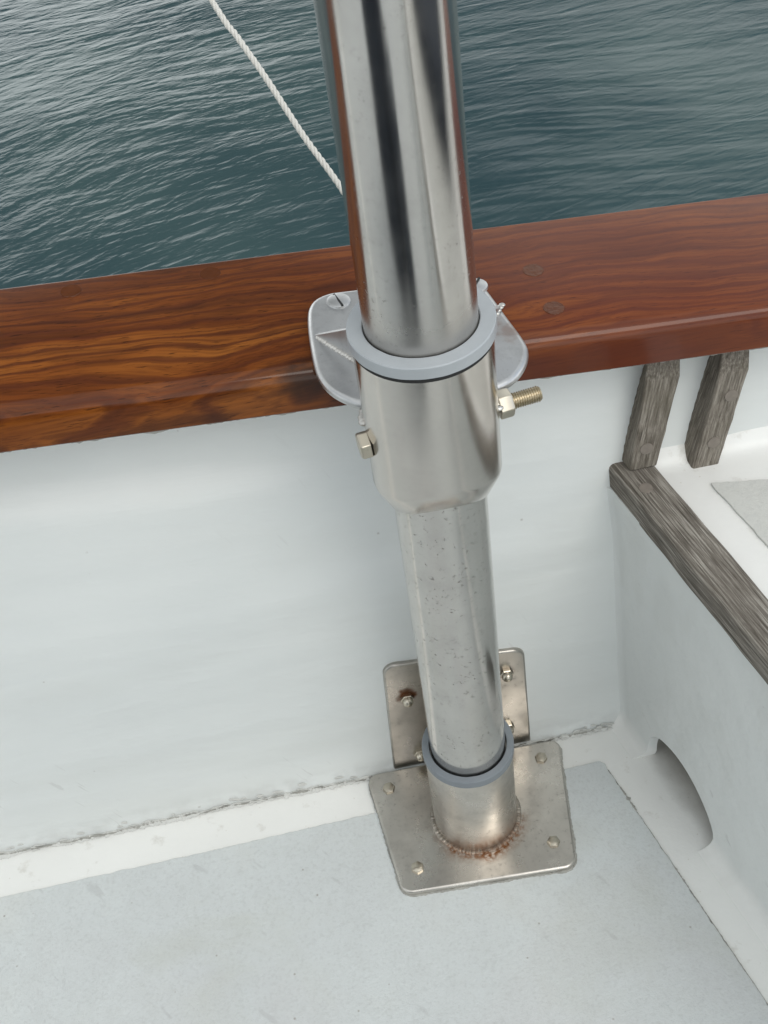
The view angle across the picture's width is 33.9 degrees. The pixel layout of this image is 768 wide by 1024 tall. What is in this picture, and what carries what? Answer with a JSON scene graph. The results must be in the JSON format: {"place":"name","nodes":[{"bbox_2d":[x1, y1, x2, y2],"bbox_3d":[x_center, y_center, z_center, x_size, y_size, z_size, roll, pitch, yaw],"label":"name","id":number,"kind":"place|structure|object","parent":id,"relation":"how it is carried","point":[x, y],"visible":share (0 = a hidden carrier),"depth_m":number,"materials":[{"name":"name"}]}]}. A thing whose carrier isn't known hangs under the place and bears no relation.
{"place":"outdoors","nodes":[
{"label":"outdoors","id":0,"kind":"place"},
{"bbox_2d":[0,0,767,288],"bbox_3d":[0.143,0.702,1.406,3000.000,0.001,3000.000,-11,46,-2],"label":"water","id":1,"kind":"structure","parent":0,"point":[139,135],"depth_m":2.99,"materials":[{"name":"teal liquid"}]},
{"bbox_2d":[0,730,767,1002],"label":"deck","id":2,"kind":"structure","parent":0,"point":[658,788],"depth_m":0.91,"materials":[{"name":"white paint"}]},
{"bbox_2d":[0,348,767,859],"bbox_3d":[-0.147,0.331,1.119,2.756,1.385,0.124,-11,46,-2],"label":"bulwark","id":3,"kind":"object","parent":2,"relation":"attached to","point":[200,620],"visible":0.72,"depth_m":0.80,"materials":[{"name":"white paint"}]},
{"bbox_2d":[0,193,767,452],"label":"cap rail","id":4,"kind":"object","parent":3,"relation":"on","point":[155,351],"visible":0.8,"depth_m":0.69,"materials":[{"name":"brown wood"}]},
{"bbox_2d":[208,0,342,194],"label":"rope","id":5,"kind":"object","parent":4,"relation":"hanging from","point":[252,58],"visible":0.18,"depth_m":1.30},
{"bbox_2d":[0,761,767,1023],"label":"deck panel","id":6,"kind":"structure","parent":2,"relation":"on","point":[331,923],"depth_m":0.85,"materials":[{"name":"grey paint"}]},
{"bbox_2d":[608,769,767,1004],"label":"paint edge","id":7,"kind":"object","parent":6,"relation":"on","point":[629,798],"visible":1,"depth_m":0.85,"materials":[{"name":"grey paint"}]},
{"bbox_2d":[368,647,576,896],"bbox_3d":[0.060,0.176,0.863,0.146,0.119,0.120,-11,46,-2],"label":"deck socket","id":8,"kind":"object","parent":2,"relation":"on","point":[507,818],"visible":0.92,"depth_m":0.88,"materials":[{"name":"metal"}]},
{"bbox_2d":[313,0,505,776],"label":"pole","id":9,"kind":"object","parent":8,"relation":"on","point":[392,69],"visible":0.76,"depth_m":0.53,"materials":[{"name":"metal"}]},
{"bbox_2d":[308,277,528,513],"bbox_3d":[0.020,-0.076,0.649,0.111,0.114,0.144,-11,46,-2],"label":"rail bracket","id":10,"kind":"object","parent":9,"relation":"attached to","point":[431,425],"visible":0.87,"depth_m":0.60,"materials":[{"name":"metal"}]},
{"bbox_2d":[355,386,542,458],"bbox_3d":[0.033,-0.046,0.628,0.096,0.016,0.014,-16,46,-6],"label":"through bolt","id":11,"kind":"object","parent":10,"relation":"attached to","point":[509,402],"visible":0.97,"depth_m":0.63,"materials":[{"name":"metal"}]},
{"bbox_2d":[607,426,767,950],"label":"bench","id":12,"kind":"object","parent":2,"relation":"on","point":[690,549],"visible":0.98,"depth_m":0.77,"materials":[{"name":"paint"}]},
{"bbox_2d":[622,360,679,470],"bbox_3d":[0.155,-0.071,0.748,0.036,0.093,0.033,-11,46,-2],"label":"timber post","id":13,"kind":"object","parent":12,"relation":"on","point":[653,401],"visible":0.66,"depth_m":0.74,"materials":[{"name":"grey wood"}]},
{"bbox_2d":[684,350,748,468],"bbox_3d":[0.193,-0.073,0.753,0.042,0.098,0.036,-11,46,-2],"label":"timber post","id":14,"kind":"object","parent":12,"relation":"on","point":[719,391],"visible":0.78,"depth_m":0.75,"materials":[{"name":"grey wood"}]}
]}

